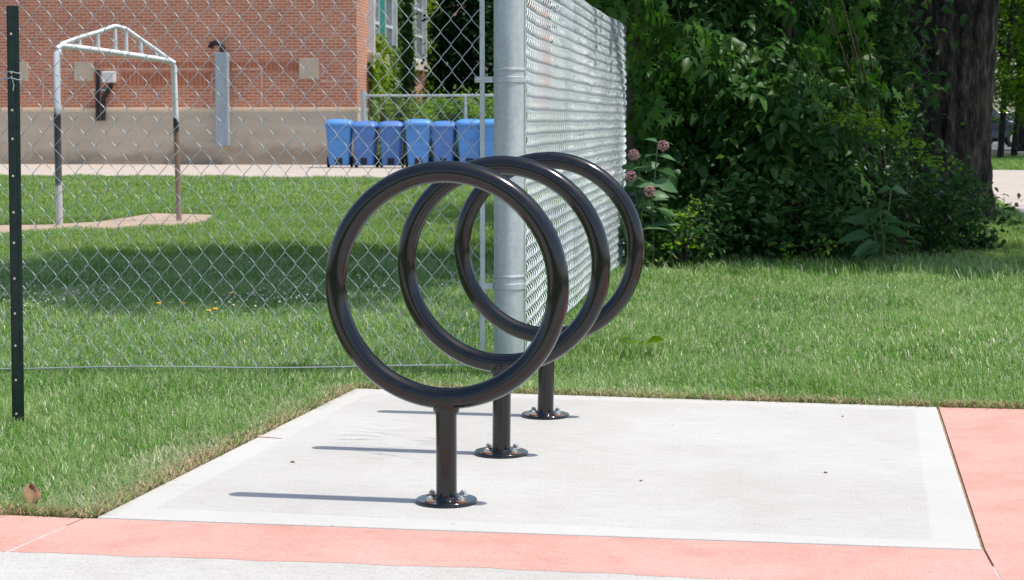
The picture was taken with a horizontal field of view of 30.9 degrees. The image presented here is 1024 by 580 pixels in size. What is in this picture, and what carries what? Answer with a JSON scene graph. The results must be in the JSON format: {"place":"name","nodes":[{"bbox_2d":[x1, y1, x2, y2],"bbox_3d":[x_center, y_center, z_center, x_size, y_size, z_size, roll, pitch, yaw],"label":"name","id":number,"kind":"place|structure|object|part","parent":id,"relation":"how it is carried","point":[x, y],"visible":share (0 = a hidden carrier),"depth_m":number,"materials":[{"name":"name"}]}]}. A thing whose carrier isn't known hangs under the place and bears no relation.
{"place":"outdoors","nodes":[
{"label":"outdoors","id":0,"kind":"place"},
{"bbox_2d":[0,515,81,551],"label":"pink pavement","id":1,"kind":"structure","parent":0,"point":[15,530],"depth_m":4.76,"materials":[{"name":"concrete"}]},
{"bbox_2d":[0,213,211,232],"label":"dirt path","id":2,"kind":"structure","parent":0,"point":[160,218],"depth_m":19.13,"materials":[{"name":"beige soil"}]},
{"bbox_2d":[53,24,181,224],"bbox_3d":[-4.024,-1.669,18.959,1.387,2.077,0.080,-4,7,-37],"label":"goal frame","id":3,"kind":"object","parent":2,"relation":"on","point":[66,44],"visible":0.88,"depth_m":18.79,"materials":[{"name":"paint"}]},
{"bbox_2d":[0,164,614,177],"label":"path","id":4,"kind":"structure","parent":0,"point":[234,170],"depth_m":38.79,"materials":[{"name":"grey concrete"}]},
{"bbox_2d":[324,119,353,166],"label":"recycling bin","id":5,"kind":"object","parent":4,"relation":"on","point":[337,147],"visible":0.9,"depth_m":40.89,"materials":[{"name":"blue plastic"}]},
{"bbox_2d":[352,121,379,167],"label":"recycling bin","id":6,"kind":"object","parent":4,"relation":"on","point":[368,134],"visible":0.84,"depth_m":40.86,"materials":[{"name":"blue plastic"}]},
{"bbox_2d":[378,121,404,167],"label":"recycling bin","id":7,"kind":"object","parent":4,"relation":"on","point":[389,134],"visible":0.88,"depth_m":40.80,"materials":[{"name":"blue plastic"}]},
{"bbox_2d":[404,119,431,166],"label":"recycling bin","id":8,"kind":"object","parent":4,"relation":"on","point":[420,148],"visible":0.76,"depth_m":40.53,"materials":[{"name":"blue plastic"}]},
{"bbox_2d":[430,121,456,160],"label":"recycling bin","id":9,"kind":"object","parent":4,"relation":"on","point":[441,149],"visible":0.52,"depth_m":40.51,"materials":[{"name":"blue plastic"}]},
{"bbox_2d":[455,119,479,161],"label":"recycling bin","id":10,"kind":"object","parent":4,"relation":"on","point":[470,136],"visible":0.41,"depth_m":40.43,"materials":[{"name":"blue plastic"}]},
{"bbox_2d":[478,119,493,156],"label":"recycling bin","id":11,"kind":"object","parent":4,"relation":"on","point":[489,137],"visible":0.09,"depth_m":40.20,"materials":[{"name":"blue plastic"}]},
{"bbox_2d":[361,91,617,162],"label":"chain link fence","id":12,"kind":"object","parent":4,"relation":"on","point":[364,108],"visible":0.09,"depth_m":43.14,"materials":[{"name":"metal"}]},
{"bbox_2d":[369,33,396,154],"bbox_3d":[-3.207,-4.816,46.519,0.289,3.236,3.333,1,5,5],"label":"evergreen tree","id":13,"kind":"object","parent":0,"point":[378,71],"visible":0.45,"depth_m":45.96,"materials":[{"name":"green plant"}]},
{"bbox_2d":[0,526,1001,579],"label":"sidewalk","id":14,"kind":"structure","parent":0,"point":[35,566],"depth_m":4.30,"materials":[{"name":"concrete"}]},
{"bbox_2d":[10,518,999,579],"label":"pink pavement","id":15,"kind":"structure","parent":0,"point":[703,559],"depth_m":4.50,"materials":[{"name":"concrete"}]},
{"bbox_2d":[0,123,1023,559],"bbox_3d":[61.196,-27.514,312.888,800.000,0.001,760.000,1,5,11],"label":"ground","id":16,"kind":"structure","parent":0,"point":[560,137],"depth_m":8.43,"materials":[{"name":"green plant"}]},
{"bbox_2d":[1,6,23,424],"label":"steel post","id":17,"kind":"object","parent":16,"relation":"on","point":[13,78],"visible":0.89,"depth_m":6.29,"materials":[{"name":"black metal"}]},
{"bbox_2d":[0,513,94,518],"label":"soil edge","id":18,"kind":"object","parent":16,"relation":"on","point":[46,516],"visible":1,"depth_m":4.93,"materials":[{"name":"brown soil"}]},
{"bbox_2d":[0,0,549,164],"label":"brick building","id":19,"kind":"structure","parent":16,"relation":"on","point":[209,71],"depth_m":44.03,"materials":[{"name":"brick"}]},
{"bbox_2d":[367,0,397,63],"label":"window","id":20,"kind":"structure","parent":19,"relation":"in","point":[377,17],"depth_m":46.80,"materials":[{"name":"white glass"}]},
{"bbox_2d":[391,0,417,118],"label":"ivy","id":21,"kind":"object","parent":19,"relation":"attached to","point":[406,30],"visible":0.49,"depth_m":49.80,"materials":[{"name":"green plant"}]},
{"bbox_2d":[410,0,426,71],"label":"window","id":22,"kind":"structure","parent":19,"relation":"in","point":[420,49],"depth_m":53.47,"materials":[{"name":"white glass"}]},
{"bbox_2d":[424,0,449,105],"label":"ivy","id":23,"kind":"object","parent":19,"relation":"attached to","point":[429,4],"visible":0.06,"depth_m":54.56,"materials":[{"name":"green plant"}]},
{"bbox_2d":[526,9,536,91],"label":"window","id":24,"kind":"structure","parent":19,"relation":"in","point":[526,9],"depth_m":90.45,"materials":[{"name":"white glass"}]},
{"bbox_2d":[0,0,626,369],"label":"chain link fence","id":25,"kind":"object","parent":16,"relation":"on","point":[510,81],"visible":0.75,"depth_m":7.53,"materials":[{"name":"metal"}]},
{"bbox_2d":[0,178,649,312],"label":"clover flowers","id":26,"kind":"object","parent":16,"relation":"on","point":[229,302],"visible":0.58,"depth_m":10.82,"materials":[{"name":"white plant"}]},
{"bbox_2d":[377,93,406,158],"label":"shrub","id":27,"kind":"object","parent":16,"relation":"on","point":[384,106],"visible":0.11,"depth_m":46.11,"materials":[{"name":"green plant"}]},
{"bbox_2d":[385,88,438,158],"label":"shrub","id":28,"kind":"object","parent":16,"relation":"on","point":[403,111],"visible":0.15,"depth_m":46.35,"materials":[{"name":"green plant"}]},
{"bbox_2d":[401,82,457,157],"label":"shrub","id":29,"kind":"object","parent":16,"relation":"on","point":[433,112],"visible":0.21,"depth_m":45.97,"materials":[{"name":"green plant"}]},
{"bbox_2d":[411,0,493,156],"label":"evergreen tree","id":30,"kind":"object","parent":16,"relation":"on","point":[460,44],"visible":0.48,"depth_m":49.35,"materials":[{"name":"green plant"}]},
{"bbox_2d":[436,85,487,156],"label":"shrub","id":31,"kind":"object","parent":16,"relation":"on","point":[460,101],"visible":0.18,"depth_m":45.96,"materials":[{"name":"green plant"}]},
{"bbox_2d":[467,12,493,108],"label":"evergreen shrub","id":32,"kind":"object","parent":16,"relation":"on","point":[489,57],"visible":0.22,"depth_m":48.06,"materials":[{"name":"green plant"}]},
{"bbox_2d":[467,85,493,118],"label":"shrub","id":33,"kind":"object","parent":16,"relation":"on","point":[491,113],"visible":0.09,"depth_m":45.57,"materials":[{"name":"green plant"}]},
{"bbox_2d":[0,173,1023,269],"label":"grass","id":34,"kind":"structure","parent":16,"relation":"on","point":[202,239],"depth_m":19.13,"materials":[{"name":"green plant"}]},
{"bbox_2d":[0,374,1023,517],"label":"pale grass","id":35,"kind":"structure","parent":16,"relation":"on","point":[160,461],"depth_m":5.84,"materials":[{"name":"plant"}]},
{"bbox_2d":[23,482,40,506],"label":"dead leaf","id":36,"kind":"object","parent":35,"relation":"on","point":[31,490],"visible":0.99,"depth_m":4.97,"materials":[{"name":"brown plant"}]},
{"bbox_2d":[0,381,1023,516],"bbox_3d":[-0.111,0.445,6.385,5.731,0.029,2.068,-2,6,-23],"label":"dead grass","id":37,"kind":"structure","parent":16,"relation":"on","point":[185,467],"depth_m":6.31,"materials":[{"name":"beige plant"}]},
{"bbox_2d":[526,99,559,152],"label":"shrub","id":38,"kind":"object","parent":16,"relation":"on","point":[539,128],"visible":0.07,"depth_m":45.73,"materials":[{"name":"plant"}]},
{"bbox_2d":[83,393,1012,557],"bbox_3d":[0.472,0.519,5.822,2.797,0.001,2.440,1,5,11],"label":"soil edge","id":39,"kind":"object","parent":16,"relation":"on","point":[963,488],"visible":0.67,"depth_m":5.57,"materials":[{"name":"brown soil"}]},
{"bbox_2d":[529,0,617,96],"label":"tree","id":40,"kind":"object","parent":16,"relation":"on","point":[580,37],"visible":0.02,"depth_m":57.77,"materials":[{"name":"green plant"}]},
{"bbox_2d":[602,197,666,252],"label":"milkweed","id":41,"kind":"object","parent":16,"relation":"on","point":[648,226],"visible":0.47,"depth_m":12.71,"materials":[{"name":"green plant"}]},
{"bbox_2d":[618,335,663,345],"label":"weed","id":42,"kind":"object","parent":16,"relation":"on","point":[629,340],"visible":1,"depth_m":8.17,"materials":[{"name":"green plant"}]},
{"bbox_2d":[556,20,729,228],"bbox_3d":[1.461,-2.149,16.817,2.112,3.500,2.134,1,5,11],"label":"bush","id":43,"kind":"object","parent":16,"relation":"on","point":[642,174],"visible":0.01,"depth_m":16.77,"materials":[{"name":"green plant"}]},
{"bbox_2d":[613,138,680,267],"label":"milkweed","id":44,"kind":"object","parent":16,"relation":"on","point":[646,189],"visible":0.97,"depth_m":12.81,"materials":[{"name":"green plant"}]},
{"bbox_2d":[578,0,719,217],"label":"maple sapling","id":45,"kind":"object","parent":16,"relation":"on","point":[647,111],"visible":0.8,"depth_m":13.36,"materials":[{"name":"green plant"}]},
{"bbox_2d":[581,206,745,268],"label":"shrub","id":46,"kind":"object","parent":16,"relation":"on","point":[710,248],"visible":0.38,"depth_m":12.97,"materials":[{"name":"green plant"}]},
{"bbox_2d":[626,194,713,267],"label":"sprig bush","id":47,"kind":"object","parent":16,"relation":"on","point":[684,214],"visible":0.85,"depth_m":12.82,"materials":[{"name":"green plant"}]},
{"bbox_2d":[656,184,783,265],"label":"shrub","id":48,"kind":"object","parent":16,"relation":"on","point":[705,223],"visible":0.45,"depth_m":13.13,"materials":[{"name":"green plant"}]},
{"bbox_2d":[650,131,792,252],"bbox_3d":[1.643,-0.751,14.244,1.135,1.070,1.114,-5,7,-43],"label":"shrub","id":49,"kind":"object","parent":16,"relation":"on","point":[695,182],"visible":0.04,"depth_m":14.07,"materials":[{"name":"green plant"}]},
{"bbox_2d":[574,0,909,250],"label":"thicket tree","id":50,"kind":"object","parent":16,"relation":"on","point":[753,99],"visible":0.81,"depth_m":13.65,"materials":[{"name":"green plant"}]},
{"bbox_2d":[677,154,836,261],"bbox_3d":[1.655,-0.557,13.418,1.232,0.867,0.952,3,6,28],"label":"shrub","id":51,"kind":"object","parent":16,"relation":"on","point":[750,188],"visible":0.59,"depth_m":13.24,"materials":[{"name":"green plant"}]},
{"bbox_2d":[726,2,818,210],"bbox_3d":[2.312,-2.256,17.357,1.745,3.662,2.018,4,7,39],"label":"bush","id":52,"kind":"object","parent":16,"relation":"on","point":[795,32],"depth_m":17.23,"materials":[{"name":"green plant"}]},
{"bbox_2d":[723,164,879,264],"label":"shrub","id":53,"kind":"object","parent":16,"relation":"on","point":[799,182],"visible":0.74,"depth_m":13.19,"materials":[{"name":"green plant"}]},
{"bbox_2d":[780,234,848,265],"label":"sprig bush","id":54,"kind":"object","parent":16,"relation":"on","point":[819,253],"visible":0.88,"depth_m":12.94,"materials":[{"name":"green plant"}]},
{"bbox_2d":[736,116,895,240],"bbox_3d":[2.224,-0.892,14.473,1.546,1.301,1.020,1,5,11],"label":"shrub","id":55,"kind":"object","parent":16,"relation":"on","point":[841,201],"visible":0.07,"depth_m":14.26,"materials":[{"name":"green plant"}]},
{"bbox_2d":[792,0,903,246],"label":"maple sapling","id":56,"kind":"object","parent":16,"relation":"on","point":[858,81],"visible":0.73,"depth_m":14.16,"materials":[{"name":"green plant"}]},
{"bbox_2d":[770,0,926,224],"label":"bush","id":57,"kind":"object","parent":16,"relation":"on","point":[912,38],"visible":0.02,"depth_m":17.09,"materials":[{"name":"green plant"}]},
{"bbox_2d":[778,178,922,262],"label":"shrub","id":58,"kind":"object","parent":16,"relation":"on","point":[836,237],"visible":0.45,"depth_m":13.29,"materials":[{"name":"green plant"}]},
{"bbox_2d":[778,102,976,252],"bbox_3d":[2.788,-0.870,14.367,1.577,1.250,1.039,1,5,11],"label":"shrub","id":59,"kind":"object","parent":16,"relation":"on","point":[898,168],"visible":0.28,"depth_m":14.30,"materials":[{"name":"green plant"}]},
{"bbox_2d":[835,185,921,271],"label":"milkweed","id":60,"kind":"object","parent":16,"relation":"on","point":[869,247],"visible":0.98,"depth_m":12.88,"materials":[{"name":"green plant"}]},
{"bbox_2d":[794,0,968,231],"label":"bush","id":61,"kind":"object","parent":16,"relation":"on","point":[892,24],"visible":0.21,"depth_m":16.77,"materials":[{"name":"green plant"}]},
{"bbox_2d":[821,99,961,250],"bbox_3d":[2.750,-0.818,13.355,1.146,1.106,0.489,-2,6,-22],"label":"sprig bush","id":62,"kind":"object","parent":16,"relation":"on","point":[861,117],"visible":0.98,"depth_m":13.32,"materials":[{"name":"green plant"}]},
{"bbox_2d":[851,146,1005,257],"bbox_3d":[3.174,-0.630,13.895,1.114,0.918,0.866,-3,6,-26],"label":"shrub","id":63,"kind":"object","parent":16,"relation":"on","point":[929,230],"visible":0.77,"depth_m":13.83,"materials":[{"name":"green plant"}]},
{"bbox_2d":[882,0,999,220],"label":"old tree","id":64,"kind":"object","parent":16,"relation":"on","point":[968,66],"visible":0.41,"depth_m":18.86,"materials":[{"name":"brown plant"}]},
{"bbox_2d":[894,176,1023,250],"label":"shrub","id":65,"kind":"object","parent":16,"relation":"on","point":[986,240],"visible":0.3,"depth_m":14.88,"materials":[{"name":"green plant"}]},
{"bbox_2d":[991,152,1023,155],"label":"kerb","id":66,"kind":"structure","parent":16,"relation":"on","point":[1005,153],"depth_m":54.88,"materials":[{"name":"grey concrete"}]},
{"bbox_2d":[992,0,1023,157],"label":"tree","id":67,"kind":"object","parent":16,"relation":"on","point":[1004,66],"visible":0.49,"depth_m":50.34,"materials":[{"name":"green plant"}]},
{"bbox_2d":[992,4,1023,150],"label":"tree","id":68,"kind":"object","parent":16,"relation":"on","point":[1021,141],"visible":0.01,"depth_m":63.34,"materials":[{"name":"green plant"}]},
{"bbox_2d":[994,0,1023,156],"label":"tree","id":69,"kind":"object","parent":16,"relation":"on","point":[1015,142],"visible":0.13,"depth_m":52.94,"materials":[{"name":"green plant"}]},
{"bbox_2d":[97,388,981,550],"bbox_3d":[0.249,0.575,5.841,2.264,0.132,2.408,1,5,11],"label":"concrete pad","id":70,"kind":"object","parent":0,"point":[730,470],"visible":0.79,"depth_m":5.45,"materials":[{"name":"grey concrete"}]},
{"bbox_2d":[325,161,568,507],"bbox_3d":[-0.179,0.116,5.023,0.674,0.931,0.168,1,5,11],"label":"bike rack","id":71,"kind":"object","parent":70,"relation":"on","point":[446,404],"visible":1,"depth_m":5.00,"materials":[{"name":"black metal"}]},
{"bbox_2d":[397,156,610,458],"bbox_3d":[-0.029,0.050,5.755,0.674,0.931,0.168,2,5,11],"label":"bike rack","id":72,"kind":"object","parent":70,"relation":"on","point":[570,193],"visible":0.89,"depth_m":5.74,"materials":[{"name":"black metal"}]},
{"bbox_2d":[454,152,643,419],"bbox_3d":[0.125,-0.018,6.496,0.674,0.931,0.168,2,5,10],"label":"bike rack","id":73,"kind":"object","parent":70,"relation":"on","point":[488,309],"visible":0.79,"depth_m":6.47,"materials":[{"name":"black metal"}]},
{"bbox_2d":[550,3,1015,122],"label":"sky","id":74,"kind":"structure","parent":0,"point":[995,108],"materials":[{"name":"white"}]},
{"bbox_2d":[578,245,1023,287],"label":"long grass","id":75,"kind":"structure","parent":0,"point":[870,264],"depth_m":12.76,"materials":[{"name":"green plant"}]},
{"bbox_2d":[601,154,1023,169],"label":"grass","id":76,"kind":"structure","parent":0,"point":[1013,160],"depth_m":45.17,"materials":[{"name":"green plant"}]},
{"bbox_2d":[939,407,1023,579],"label":"pink pavement","id":77,"kind":"structure","parent":0,"point":[987,445],"depth_m":5.49,"materials":[{"name":"concrete"}]},
{"bbox_2d":[991,141,1023,151],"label":"road","id":78,"kind":"structure","parent":0,"point":[995,147],"depth_m":69.60,"materials":[{"name":"grey asphalt"}]},
{"bbox_2d":[991,109,1012,146],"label":"parked car","id":79,"kind":"object","parent":78,"relation":"on","point":[995,131],"visible":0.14,"depth_m":73.11,"materials":[{"name":"grey paint"}]},
{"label":"side window","id":80,"kind":"part","parent":79,"relation":"part of","materials":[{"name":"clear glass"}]},
{"bbox_2d":[992,170,1023,212],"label":"sidewalk","id":81,"kind":"structure","parent":0,"point":[1010,183],"depth_m":29.82,"materials":[{"name":"grey concrete"}]}
]}

